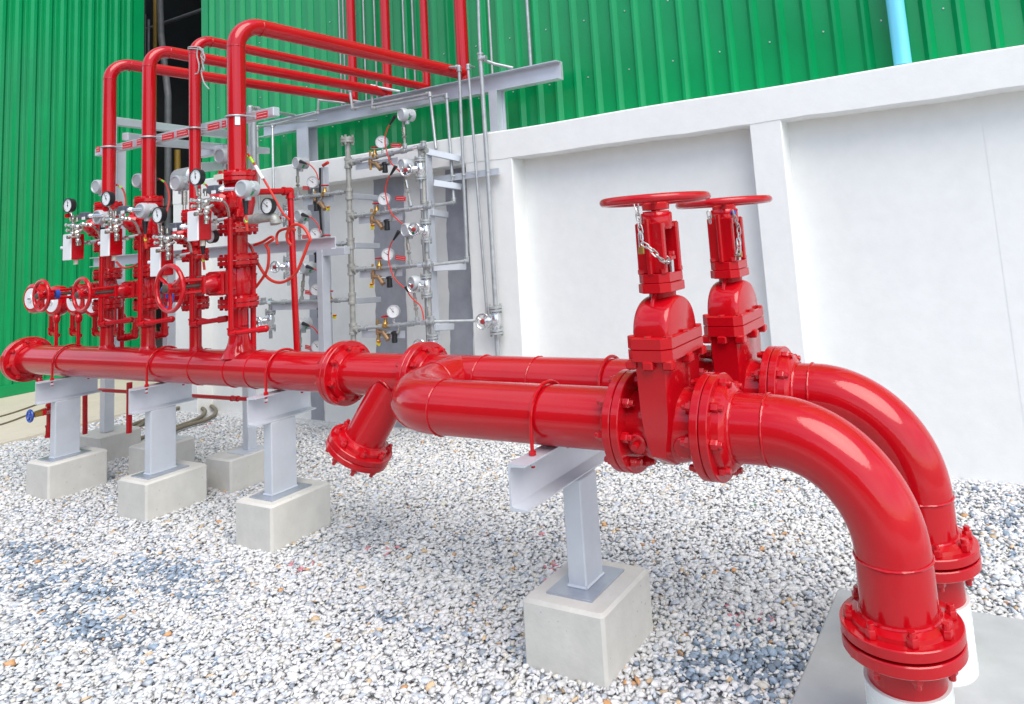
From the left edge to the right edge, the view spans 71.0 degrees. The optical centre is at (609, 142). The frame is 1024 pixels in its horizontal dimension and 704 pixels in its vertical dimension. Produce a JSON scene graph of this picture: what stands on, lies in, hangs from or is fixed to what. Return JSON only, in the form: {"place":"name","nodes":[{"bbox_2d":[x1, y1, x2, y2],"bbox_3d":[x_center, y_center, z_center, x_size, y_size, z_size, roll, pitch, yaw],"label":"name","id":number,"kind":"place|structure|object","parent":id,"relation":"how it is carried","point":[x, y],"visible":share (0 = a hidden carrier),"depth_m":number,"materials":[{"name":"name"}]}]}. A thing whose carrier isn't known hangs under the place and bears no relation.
{"place":"outdoors","nodes":[
{"label":"outdoors","id":0,"kind":"place"},
{"bbox_2d":[0,0,144,397],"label":"metal shed","id":1,"kind":"structure","parent":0,"point":[58,58],"depth_m":10.35,"materials":[{"name":"metal"}]},
{"bbox_2d":[0,379,158,444],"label":"wall","id":2,"kind":"structure","parent":0,"point":[20,429],"depth_m":8.22,"materials":[{"name":"concrete"}]},
{"bbox_2d":[156,339,162,347],"bbox_3d":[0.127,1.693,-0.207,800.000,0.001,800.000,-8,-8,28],"label":"ground","id":3,"kind":"structure","parent":0,"point":[159,343],"depth_m":15.21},
{"bbox_2d":[153,0,156,343],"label":"gas pipe","id":4,"kind":"object","parent":3,"relation":"on","point":[154,24],"visible":0.09,"depth_m":13.67,"materials":[{"name":"metal"}]},
{"bbox_2d":[145,0,1023,339],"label":"industrial shed","id":5,"kind":"structure","parent":3,"relation":"on","point":[619,54],"depth_m":6.08,"materials":[{"name":"green metal"}]},
{"bbox_2d":[156,0,172,338],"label":"duct pipe","id":6,"kind":"object","parent":5,"relation":"attached to","point":[167,100],"visible":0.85,"depth_m":12.22,"materials":[{"name":"metal"}]},
{"bbox_2d":[886,0,911,65],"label":"downpipe","id":7,"kind":"object","parent":5,"relation":"attached to","point":[899,34],"visible":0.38,"depth_m":4.73,"materials":[{"name":"teal plastic"}]},
{"bbox_2d":[0,410,1023,703],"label":"yard","id":8,"kind":"structure","parent":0,"point":[324,424],"depth_m":3.36,"materials":[{"name":"gravel"}]},
{"bbox_2d":[26,446,107,501],"bbox_3d":[-4.139,2.575,5.410,0.340,0.365,0.400,-8,-8,28],"label":"concrete footing","id":9,"kind":"object","parent":8,"relation":"on","point":[59,479],"visible":0.55,"depth_m":5.29,"materials":[{"name":"concrete"}]},
{"bbox_2d":[35,376,101,461],"bbox_3d":[-4.172,2.107,5.472,0.210,0.586,0.420,-8,-8,28],"label":"pipe support","id":10,"kind":"object","parent":9,"relation":"on","point":[61,395],"visible":0.98,"depth_m":5.42,"materials":[{"name":"silver metal"}]},
{"bbox_2d":[0,309,366,405],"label":"manifold pipe","id":11,"kind":"object","parent":10,"relation":"on","point":[239,361],"visible":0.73,"depth_m":4.74,"materials":[{"name":"metal"}]},
{"bbox_2d":[32,267,122,312],"bbox_3d":[-3.865,1.092,5.170,0.232,0.314,0.554,-8,-8,28],"label":"gate valve","id":12,"kind":"object","parent":11,"relation":"attached to","point":[48,294],"visible":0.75,"depth_m":5.15,"materials":[{"name":"red paint"}]},
{"bbox_2d":[92,245,122,274],"bbox_3d":[-3.795,0.866,5.360,0.187,0.253,0.187,-8,-8,28],"label":"pipe spool","id":13,"kind":"object","parent":12,"relation":"on","point":[109,264],"visible":0.41,"depth_m":5.32,"materials":[{"name":"red paint"}]},
{"bbox_2d":[83,201,122,246],"bbox_3d":[-3.830,0.615,5.359,0.187,0.333,0.259,-8,-8,28],"label":"deluge valve","id":14,"kind":"object","parent":13,"relation":"on","point":[91,231],"visible":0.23,"depth_m":5.28,"materials":[{"name":"red paint"}]},
{"bbox_2d":[93,0,357,207],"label":"riser pipe","id":15,"kind":"object","parent":14,"relation":"on","point":[113,71],"visible":0.79,"depth_m":5.77,"materials":[{"name":"metal"}]},
{"bbox_2d":[116,296,139,340],"bbox_3d":[-3.701,1.352,5.447,0.177,0.341,0.059,-5,-7,3],"label":"drain pipe","id":16,"kind":"object","parent":12,"relation":"attached to","point":[132,335],"visible":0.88,"depth_m":5.42,"materials":[{"name":"metal"}]},
{"bbox_2d":[65,212,134,326],"bbox_3d":[-3.697,0.908,5.095,0.379,0.836,0.357,-8,-8,28],"label":"trim piping","id":17,"kind":"object","parent":11,"relation":"attached to","point":[101,320],"depth_m":5.08,"materials":[{"name":"red paint"}]},
{"bbox_2d":[60,234,83,264],"bbox_3d":[-3.850,0.766,5.073,0.136,0.217,0.096,-8,-8,28],"label":"junction box","id":18,"kind":"object","parent":17,"relation":"attached to","point":[72,250],"visible":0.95,"depth_m":5.04,"materials":[{"name":"red paint"}]},
{"bbox_2d":[72,266,163,311],"bbox_3d":[-3.393,1.029,4.916,0.232,0.316,0.554,-8,-8,28],"label":"gate valve","id":19,"kind":"object","parent":11,"relation":"attached to","point":[127,289],"visible":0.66,"depth_m":4.90,"materials":[{"name":"red paint"}]},
{"bbox_2d":[133,237,159,272],"bbox_3d":[-3.322,0.807,5.105,0.187,0.243,0.187,-8,-8,28],"label":"pipe spool","id":20,"kind":"object","parent":19,"relation":"on","point":[146,255],"visible":0.36,"depth_m":5.05,"materials":[{"name":"red paint"}]},
{"bbox_2d":[123,195,163,243],"bbox_3d":[-3.358,0.557,5.103,0.187,0.340,0.259,-8,-8,28],"label":"deluge valve","id":21,"kind":"object","parent":20,"relation":"on","point":[130,227],"visible":0.46,"depth_m":5.05,"materials":[{"name":"red paint"}]},
{"bbox_2d":[133,0,392,202],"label":"riser pipe","id":22,"kind":"object","parent":21,"relation":"on","point":[153,57],"visible":0.91,"depth_m":5.41,"materials":[{"name":"metal"}]},
{"bbox_2d":[102,206,174,326],"bbox_3d":[-3.243,0.842,4.850,0.340,0.842,0.357,-8,-8,28],"label":"trim piping","id":23,"kind":"object","parent":11,"relation":"attached to","point":[140,320],"depth_m":4.85,"materials":[{"name":"red paint"}]},
{"bbox_2d":[98,228,121,260],"bbox_3d":[-3.414,0.699,4.838,0.136,0.217,0.096,-8,-8,28],"label":"junction box","id":24,"kind":"object","parent":23,"relation":"attached to","point":[109,245],"visible":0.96,"depth_m":4.80,"materials":[{"name":"red paint"}]},
{"bbox_2d":[117,206,141,213],"bbox_3d":[-3.237,0.451,4.773,0.178,0.054,0.073,-6,-7,15],"label":"pressure switch","id":25,"kind":"object","parent":23,"relation":"attached to","point":[124,209],"visible":1,"depth_m":4.76,"materials":[{"name":"grey metal"}]},
{"bbox_2d":[135,203,157,248],"bbox_3d":[-3.132,0.563,4.805,0.127,0.309,0.107,-7,-8,22],"label":"transmitter","id":26,"kind":"object","parent":25,"relation":"attached to","point":[145,213],"visible":0.94,"depth_m":4.79,"materials":[{"name":"metal"}]},
{"bbox_2d":[160,275,209,310],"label":"gate valve","id":27,"kind":"object","parent":11,"relation":"attached to","point":[202,301],"visible":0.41,"depth_m":4.73,"materials":[{"name":"red paint"}]},
{"bbox_2d":[181,248,208,282],"bbox_3d":[-2.821,0.837,4.827,0.168,0.227,0.168,-8,-8,28],"label":"pipe spool","id":28,"kind":"object","parent":27,"relation":"on","point":[198,266],"visible":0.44,"depth_m":4.80,"materials":[{"name":"red paint"}]},
{"bbox_2d":[171,208,208,254],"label":"deluge valve","id":29,"kind":"object","parent":28,"relation":"on","point":[194,244],"visible":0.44,"depth_m":4.78,"materials":[{"name":"red paint"}]},
{"bbox_2d":[169,175,211,224],"bbox_3d":[-2.989,0.433,5.085,0.465,0.431,0.142,-9,-9,36],"label":"transmitter","id":30,"kind":"object","parent":29,"relation":"attached to","point":[179,184],"visible":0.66,"depth_m":5.16,"materials":[{"name":"metal"}]},
{"bbox_2d":[181,0,430,216],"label":"riser pipe","id":31,"kind":"object","parent":29,"relation":"on","point":[195,114],"visible":0.73,"depth_m":5.36,"materials":[{"name":"metal"}]},
{"bbox_2d":[152,224,227,326],"bbox_3d":[-2.730,0.847,4.567,0.378,0.686,0.357,-8,-8,28],"label":"trim piping","id":32,"kind":"object","parent":11,"relation":"attached to","point":[193,320],"depth_m":4.56,"materials":[{"name":"red paint"}]},
{"bbox_2d":[147,247,172,280],"bbox_3d":[-2.878,0.779,4.537,0.136,0.217,0.096,-8,-8,28],"label":"junction box","id":33,"kind":"object","parent":32,"relation":"attached to","point":[157,262],"visible":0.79,"depth_m":4.50,"materials":[{"name":"white metal"}]},
{"bbox_2d":[154,252,258,313],"bbox_3d":[-2.490,0.888,4.436,0.294,0.358,0.595,-8,-8,28],"label":"gate valve","id":34,"kind":"object","parent":11,"relation":"attached to","point":[214,283],"visible":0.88,"depth_m":4.42,"materials":[{"name":"red paint"}]},
{"bbox_2d":[217,221,258,261],"bbox_3d":[-2.424,0.642,4.623,0.239,0.248,0.239,-8,-8,28],"label":"pipe spool","id":35,"kind":"object","parent":34,"relation":"on","point":[240,241],"visible":0.75,"depth_m":4.57,"materials":[{"name":"red paint"}]},
{"bbox_2d":[209,169,257,229],"bbox_3d":[-2.459,0.370,4.629,0.239,0.380,0.302,-8,-8,28],"label":"deluge valve","id":36,"kind":"object","parent":35,"relation":"on","point":[232,199],"visible":0.59,"depth_m":4.55,"materials":[{"name":"red paint"}]},
{"bbox_2d":[243,212,281,225],"bbox_3d":[-2.182,0.485,4.473,0.289,0.089,0.072,-7,-8,25],"label":"outlet elbow","id":37,"kind":"object","parent":36,"relation":"attached to","point":[273,219],"visible":1,"depth_m":4.44,"materials":[{"name":"metal"}]},
{"bbox_2d":[257,187,299,350],"bbox_3d":[-2.273,0.892,4.813,0.092,1.187,0.307,-10,-9,40],"label":"drain pipe","id":38,"kind":"object","parent":36,"relation":"attached to","point":[288,192],"visible":0.73,"depth_m":4.89,"materials":[{"name":"metal"}]},
{"bbox_2d":[217,0,468,176],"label":"riser pipe","id":39,"kind":"object","parent":36,"relation":"on","point":[241,34],"visible":0.9,"depth_m":5.01,"materials":[{"name":"metal"}]},
{"bbox_2d":[250,259,256,348],"bbox_3d":[-2.317,1.044,4.612,0.057,0.599,0.050,-8,-8,28],"label":"drain pipe","id":40,"kind":"object","parent":34,"relation":"attached to","point":[253,313],"visible":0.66,"depth_m":4.60,"materials":[{"name":"metal"}]},
{"bbox_2d":[248,223,311,283],"bbox_3d":[-2.202,0.731,4.609,0.754,0.378,0.039,-8,-8,28],"label":"cable","id":41,"kind":"object","parent":34,"relation":"attached to","point":[294,274],"visible":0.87,"depth_m":4.49,"materials":[{"name":"red plastic"}]},
{"bbox_2d":[189,186,268,336],"bbox_3d":[-2.354,0.724,4.370,0.305,0.946,0.357,-8,-8,28],"label":"trim piping","id":42,"kind":"object","parent":11,"relation":"attached to","point":[232,331],"depth_m":4.38,"materials":[{"name":"red paint"}]},
{"bbox_2d":[184,210,210,245],"bbox_3d":[-2.543,0.532,4.373,0.136,0.217,0.096,-8,-8,28],"label":"junction box","id":43,"kind":"object","parent":42,"relation":"attached to","point":[198,229],"visible":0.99,"depth_m":4.34,"materials":[{"name":"red paint"}]},
{"bbox_2d":[189,169,205,195],"bbox_3d":[-2.493,0.239,4.299,0.121,0.159,0.066,-8,-8,28],"label":"pressure gauge","id":44,"kind":"object","parent":42,"relation":"attached to","point":[197,177],"visible":1,"depth_m":4.28,"materials":[{"name":"black plastic"}]},
{"bbox_2d":[207,185,234,193],"bbox_3d":[-2.366,0.283,4.308,0.178,0.054,0.073,-6,-7,15],"label":"pressure switch","id":45,"kind":"object","parent":42,"relation":"attached to","point":[214,189],"visible":1,"depth_m":4.30,"materials":[{"name":"grey metal"}]},
{"bbox_2d":[235,180,259,230],"bbox_3d":[-2.188,0.381,4.300,0.127,0.309,0.107,-7,-8,22],"label":"transmitter","id":46,"kind":"object","parent":45,"relation":"attached to","point":[247,189],"visible":1,"depth_m":4.29,"materials":[{"name":"metal"}]},
{"bbox_2d":[320,341,444,477],"bbox_3d":[-1.228,1.444,3.848,0.672,0.693,0.447,-8,-8,28],"label":"strainer","id":47,"kind":"object","parent":11,"relation":"attached to","point":[358,443],"visible":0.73,"depth_m":3.79,"materials":[{"name":"red paint"}]},
{"bbox_2d":[80,424,140,461],"bbox_3d":[-4.409,2.709,6.235,0.400,0.340,0.340,-8,-8,28],"label":"concrete footing","id":48,"kind":"object","parent":8,"relation":"on","point":[117,442],"visible":0.38,"depth_m":6.14,"materials":[{"name":"concrete"}]},
{"bbox_2d":[95,107,279,432],"bbox_3d":[-3.482,1.006,5.923,1.357,2.812,3.774,0,-8,-32],"label":"crossbar frame","id":49,"kind":"object","parent":48,"relation":"on","point":[208,149],"visible":0.42,"depth_m":6.20,"materials":[{"name":"silver metal"}]},
{"bbox_2d":[23,283,60,344],"bbox_3d":[-5.001,1.548,6.308,0.585,0.604,0.163,-8,-8,28],"label":"alarm gong","id":50,"kind":"object","parent":49,"relation":"attached to","point":[53,328],"visible":0.66,"depth_m":6.33,"materials":[{"name":"red paint"}]},
{"bbox_2d":[44,285,82,343],"bbox_3d":[-4.679,1.519,6.133,0.585,0.571,0.163,-8,-8,28],"label":"alarm gong","id":51,"kind":"object","parent":49,"relation":"attached to","point":[57,306],"visible":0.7,"depth_m":6.14,"materials":[{"name":"red paint"}]},
{"bbox_2d":[65,283,99,336],"bbox_3d":[-4.355,1.470,5.959,0.585,0.577,0.163,-8,-8,28],"label":"alarm gong","id":52,"kind":"object","parent":49,"relation":"attached to","point":[71,309],"visible":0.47,"depth_m":6.00,"materials":[{"name":"red paint"}]},
{"bbox_2d":[98,388,247,401],"bbox_3d":[-3.343,1.919,5.403,2.060,0.049,0.041,-8,-8,28],"label":"drain pipe","id":53,"kind":"object","parent":49,"relation":"attached to","point":[230,398],"visible":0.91,"depth_m":5.16,"materials":[{"name":"metal"}]},
{"bbox_2d":[128,435,194,474],"bbox_3d":[-3.608,2.585,5.713,0.340,0.340,0.340,-8,-8,28],"label":"concrete footing","id":54,"kind":"object","parent":8,"relation":"on","point":[185,448],"visible":0.26,"depth_m":5.66,"materials":[{"name":"concrete"}]},
{"bbox_2d":[90,236,335,455],"bbox_3d":[-3.225,1.608,5.627,3.171,1.527,0.200,-8,-8,28],"label":"support frame","id":55,"kind":"object","parent":54,"relation":"on","point":[250,445],"visible":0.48,"depth_m":5.30,"materials":[{"name":"silver metal"}]},
{"bbox_2d":[118,460,206,526],"bbox_3d":[-3.030,2.419,4.812,0.340,0.365,0.410,-8,-8,28],"label":"concrete footing","id":56,"kind":"object","parent":8,"relation":"on","point":[141,500],"visible":0.55,"depth_m":4.69,"materials":[{"name":"concrete"}]},
{"bbox_2d":[128,382,196,479],"bbox_3d":[-3.062,1.951,4.874,0.210,0.586,0.420,-8,-8,28],"label":"pipe support","id":57,"kind":"object","parent":56,"relation":"on","point":[157,403],"visible":0.97,"depth_m":4.82,"materials":[{"name":"silver metal"}]},
{"bbox_2d":[206,445,263,492],"bbox_3d":[-2.735,2.462,5.242,0.300,0.340,0.340,-8,-8,28],"label":"concrete footing","id":58,"kind":"object","parent":8,"relation":"on","point":[228,472],"visible":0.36,"depth_m":5.12,"materials":[{"name":"concrete"}]},
{"bbox_2d":[236,477,330,553],"bbox_3d":[-1.938,2.265,4.224,0.330,0.365,0.410,-8,-8,28],"label":"concrete footing","id":59,"kind":"object","parent":8,"relation":"on","point":[273,527],"visible":0.55,"depth_m":4.09,"materials":[{"name":"concrete"}]},
{"bbox_2d":[247,390,315,501],"bbox_3d":[-1.970,1.797,4.286,0.210,0.586,0.420,-8,-8,28],"label":"pipe support","id":60,"kind":"object","parent":59,"relation":"on","point":[276,413],"visible":0.97,"depth_m":4.23,"materials":[{"name":"silver metal"}]},
{"bbox_2d":[523,560,652,693],"bbox_3d":[-0.076,1.957,2.841,0.370,0.365,0.400,-8,-8,28],"label":"concrete footing","id":61,"kind":"object","parent":8,"relation":"on","point":[601,638],"visible":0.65,"depth_m":2.70,"materials":[{"name":"concrete"}]},
{"bbox_2d":[508,445,623,602],"bbox_3d":[-0.087,1.494,2.953,0.210,0.586,0.950,-8,-8,28],"label":"pipe support","id":62,"kind":"object","parent":61,"relation":"on","point":[588,577],"visible":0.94,"depth_m":2.83,"materials":[{"name":"silver metal"}]},
{"bbox_2d":[529,379,566,467],"bbox_3d":[-0.238,1.086,2.789,0.024,0.294,0.275,-8,-8,28],"label":"pipe clamp","id":63,"kind":"object","parent":62,"relation":"attached to","point":[532,451],"visible":0.61,"depth_m":2.68,"materials":[{"name":"metal"}]},
{"bbox_2d":[390,342,711,472],"bbox_3d":[-0.385,1.127,3.164,1.667,0.356,0.876,-8,-8,28],"label":"twin header","id":64,"kind":"object","parent":62,"relation":"on","point":[437,392],"visible":0.69,"depth_m":2.88,"materials":[{"name":"red paint"}]},
{"bbox_2d":[173,45,1023,483],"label":"boundary wall","id":65,"kind":"structure","parent":8,"relation":"on","point":[885,237],"depth_m":4.89,"materials":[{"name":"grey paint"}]},
{"bbox_2d":[319,161,332,344],"bbox_3d":[-2.541,1.169,6.773,0.150,1.964,0.451,-8,-8,28],"label":"rack post","id":66,"kind":"object","parent":65,"relation":"attached to","point":[324,218],"visible":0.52,"depth_m":6.68,"materials":[{"name":"silver metal"}]},
{"bbox_2d":[316,247,349,351],"bbox_3d":[-2.201,1.506,6.391,0.346,1.152,0.745,-8,-8,28],"label":"white post","id":67,"kind":"object","parent":65,"relation":"attached to","point":[324,304],"visible":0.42,"depth_m":6.15,"materials":[{"name":"silver metal"}]},
{"bbox_2d":[341,134,360,340],"bbox_3d":[-2.127,1.002,6.438,0.126,2.117,0.663,-8,-8,28],"label":"rack header","id":68,"kind":"object","parent":65,"relation":"attached to","point":[350,239],"visible":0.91,"depth_m":6.20},
{"bbox_2d":[259,290,348,318],"bbox_3d":[-2.793,1.481,6.452,1.204,0.248,0.072,-8,-8,28],"label":"rack branch","id":69,"kind":"object","parent":68,"relation":"attached to","point":[286,304],"visible":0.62,"depth_m":6.47,"materials":[{"name":"metal"}]},
{"bbox_2d":[256,298,275,338],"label":"flanged valve","id":70,"kind":"object","parent":69,"relation":"attached to","point":[269,320],"visible":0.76,"depth_m":6.65,"materials":[{"name":"metal"}]},
{"bbox_2d":[270,252,290,285],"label":"flanged valve","id":71,"kind":"object","parent":69,"relation":"attached to","point":[285,266],"visible":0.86,"depth_m":6.58,"materials":[{"name":"metal"}]},
{"bbox_2d":[299,261,316,301],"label":"transmitter","id":72,"kind":"object","parent":69,"relation":"attached to","point":[307,268],"visible":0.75,"depth_m":6.42,"materials":[{"name":"metal"}]},
{"bbox_2d":[294,184,345,210],"bbox_3d":[-2.643,0.514,6.448,0.679,0.246,0.072,-8,-8,28],"label":"rack branch","id":73,"kind":"object","parent":68,"relation":"attached to","point":[315,199],"visible":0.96,"depth_m":6.43,"materials":[{"name":"metal"}]},
{"bbox_2d":[292,157,318,196],"bbox_3d":[-2.765,0.305,6.519,0.382,0.368,0.131,-8,-8,28],"label":"transmitter","id":74,"kind":"object","parent":73,"relation":"attached to","point":[299,164],"visible":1,"depth_m":6.56,"materials":[{"name":"metal"}]},
{"bbox_2d":[302,234,346,262],"bbox_3d":[-2.616,0.959,6.397,0.719,0.244,0.072,-8,-8,28],"label":"rack branch","id":75,"kind":"object","parent":68,"relation":"attached to","point":[338,243],"visible":0.21,"depth_m":6.38,"materials":[{"name":"metal"}]},
{"bbox_2d":[294,210,320,238],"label":"transmitter","id":76,"kind":"object","parent":75,"relation":"attached to","point":[302,216],"visible":0.94,"depth_m":6.49,"materials":[{"name":"metal"}]},
{"bbox_2d":[352,141,426,172],"bbox_3d":[-1.909,0.139,6.075,0.901,0.238,0.072,-8,-8,28],"label":"rack branch","id":77,"kind":"object","parent":68,"relation":"attached to","point":[382,165],"visible":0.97,"depth_m":6.09,"materials":[{"name":"metal"}]},
{"bbox_2d":[384,108,415,171],"bbox_3d":[-1.756,0.004,5.987,0.298,0.575,0.140,-8,-8,28],"label":"transmitter","id":78,"kind":"object","parent":77,"relation":"attached to","point":[405,115],"visible":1,"depth_m":5.97,"materials":[{"name":"metal"}]},
{"bbox_2d":[400,150,426,188],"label":"flanged valve","id":79,"kind":"object","parent":77,"relation":"attached to","point":[419,168],"visible":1,"depth_m":5.88,"materials":[{"name":"metal"}]},
{"bbox_2d":[354,201,432,230],"bbox_3d":[-1.849,0.618,6.003,0.920,0.245,0.072,-8,-8,28],"label":"rack branch","id":80,"kind":"object","parent":68,"relation":"attached to","point":[379,219],"visible":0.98,"depth_m":6.03,"materials":[{"name":"metal"}]},
{"bbox_2d":[385,158,416,225],"bbox_3d":[-1.739,0.422,5.943,0.297,0.568,0.140,-8,-8,28],"label":"transmitter","id":81,"kind":"object","parent":80,"relation":"attached to","point":[404,161],"visible":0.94,"depth_m":5.91,"materials":[{"name":"metal"}]},
{"bbox_2d":[408,210,431,251],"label":"flanged valve","id":82,"kind":"object","parent":80,"relation":"attached to","point":[424,230],"visible":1,"depth_m":5.80,"materials":[{"name":"metal"}]},
{"bbox_2d":[355,257,431,287],"bbox_3d":[-1.834,1.088,5.956,0.889,0.257,0.072,-8,-8,28],"label":"rack branch","id":83,"kind":"object","parent":68,"relation":"attached to","point":[378,273],"visible":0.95,"depth_m":5.99,"materials":[{"name":"metal"}]},
{"bbox_2d":[388,223,417,288],"bbox_3d":[-1.693,0.950,5.876,0.295,0.557,0.140,-8,-8,28],"label":"transmitter","id":84,"kind":"object","parent":83,"relation":"attached to","point":[404,231],"visible":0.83,"depth_m":5.85,"materials":[{"name":"metal"}]},
{"bbox_2d":[407,268,432,306],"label":"flanged valve","id":85,"kind":"object","parent":83,"relation":"attached to","point":[426,285],"visible":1,"depth_m":5.75,"materials":[{"name":"metal"}]},
{"bbox_2d":[357,315,433,345],"bbox_3d":[-1.795,1.565,5.896,0.894,0.250,0.072,-8,-8,28],"label":"rack branch","id":86,"kind":"object","parent":68,"relation":"attached to","point":[378,333],"visible":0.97,"depth_m":5.92,"materials":[{"name":"metal"}]},
{"bbox_2d":[404,275,424,322],"bbox_3d":[-1.557,1.275,5.774,0.201,0.383,0.140,-8,-8,28],"label":"transmitter","id":87,"kind":"object","parent":86,"relation":"attached to","point":[416,280],"visible":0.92,"depth_m":5.76,"materials":[{"name":"metal"}]},
{"bbox_2d":[258,60,562,160],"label":"pipe support beam","id":88,"kind":"structure","parent":65,"relation":"on","point":[497,85],"depth_m":6.57,"materials":[{"name":"silver metal"}]},
{"bbox_2d":[270,98,359,197],"bbox_3d":[-3.046,0.019,7.144,1.137,1.032,0.273,-7,-7,18],"label":"conduit","id":89,"kind":"object","parent":88,"relation":"attached to","point":[317,112],"visible":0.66,"depth_m":7.26,"materials":[{"name":"metal"}]},
{"bbox_2d":[348,90,437,149],"bbox_3d":[-2.000,-0.242,6.715,1.211,0.778,0.233,-9,-8,33],"label":"conduit","id":90,"kind":"object","parent":88,"relation":"attached to","point":[355,108],"visible":0.75,"depth_m":6.58,"materials":[{"name":"metal"}]},
{"bbox_2d":[370,84,455,206],"bbox_3d":[-1.741,-0.014,6.431,0.370,1.276,1.246,2,-9,-41],"label":"conduit","id":91,"kind":"object","parent":88,"relation":"attached to","point":[446,98],"visible":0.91,"depth_m":6.36,"materials":[{"name":"metal"}]},
{"bbox_2d":[475,0,512,355],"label":"flanged riser","id":92,"kind":"object","parent":88,"relation":"attached to","point":[494,321],"visible":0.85,"depth_m":5.91,"materials":[{"name":"metal"}]},
{"bbox_2d":[419,147,435,341],"bbox_3d":[-1.356,0.992,6.049,0.077,1.916,0.601,-8,-8,28],"label":"rack header","id":93,"kind":"object","parent":65,"relation":"attached to","point":[423,152],"visible":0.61,"depth_m":5.85},
{"bbox_2d":[420,148,439,343],"bbox_3d":[-1.458,1.029,6.203,0.101,1.942,0.425,-8,-8,28],"label":"rack post","id":94,"kind":"object","parent":65,"relation":"attached to","point":[432,246],"visible":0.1,"depth_m":6.05,"materials":[{"name":"silver metal"}]},
{"bbox_2d":[433,168,501,181],"bbox_3d":[-1.257,0.286,6.110,0.766,0.061,0.074,-8,-8,28],"label":"conduit bracket","id":95,"kind":"object","parent":65,"relation":"attached to","point":[471,174],"visible":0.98,"depth_m":6.12,"materials":[{"name":"silver metal"}]},
{"bbox_2d":[432,65,468,265],"bbox_3d":[-1.505,0.157,6.114,0.413,1.791,0.374,-11,-10,43],"label":"conduit","id":96,"kind":"object","parent":95,"relation":"attached to","point":[466,256],"visible":0.94,"depth_m":6.08,"materials":[{"name":"metal"}]},
{"bbox_2d":[466,63,488,315],"bbox_3d":[-1.151,0.388,6.149,0.083,2.231,0.351,-3,-7,-11],"label":"conduit","id":97,"kind":"object","parent":95,"relation":"attached to","point":[468,66],"visible":0.95,"depth_m":6.00,"materials":[{"name":"metal"}]},
{"bbox_2d":[791,589,1023,703],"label":"concrete pad","id":98,"kind":"object","parent":8,"relation":"on","point":[833,672],"visible":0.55,"depth_m":2.53,"materials":[{"name":"concrete"}]},
{"bbox_2d":[840,627,968,703],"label":"ground stub","id":99,"kind":"object","parent":98,"relation":"on","point":[893,685],"visible":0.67,"depth_m":2.02,"materials":[{"name":"red paint"}]},
{"bbox_2d":[680,372,966,690],"bbox_3d":[0.669,1.172,2.283,0.788,0.814,0.356,-8,-8,28],"label":"elbow pipe","id":100,"kind":"object","parent":99,"relation":"on","point":[893,608],"visible":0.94,"depth_m":2.14,"materials":[{"name":"metal"}]},
{"bbox_2d":[599,191,714,481],"bbox_3d":[0.204,0.687,2.578,0.415,0.998,0.415,-8,-8,28],"label":"gate valve","id":101,"kind":"object","parent":100,"relation":"attached to","point":[666,347],"visible":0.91,"depth_m":2.47,"materials":[{"name":"red paint"}]},
{"bbox_2d":[935,554,981,686],"bbox_3d":[1.171,1.693,2.559,0.356,0.421,0.356,-8,-8,28],"label":"ground stub","id":102,"kind":"object","parent":98,"relation":"on","point":[955,593],"visible":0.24,"depth_m":2.45,"materials":[{"name":"red paint"}]},
{"bbox_2d":[751,346,980,591],"bbox_3d":[0.966,1.189,2.713,0.736,0.787,0.356,-8,-8,28],"label":"elbow pipe","id":103,"kind":"object","parent":102,"relation":"on","point":[890,424],"visible":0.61,"depth_m":2.58,"materials":[{"name":"metal"}]},
{"bbox_2d":[675,195,776,392],"bbox_3d":[0.525,0.723,2.994,0.415,0.980,0.415,-8,-8,28],"label":"gate valve","id":104,"kind":"object","parent":103,"relation":"attached to","point":[734,326],"visible":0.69,"depth_m":2.91,"materials":[{"name":"red paint"}]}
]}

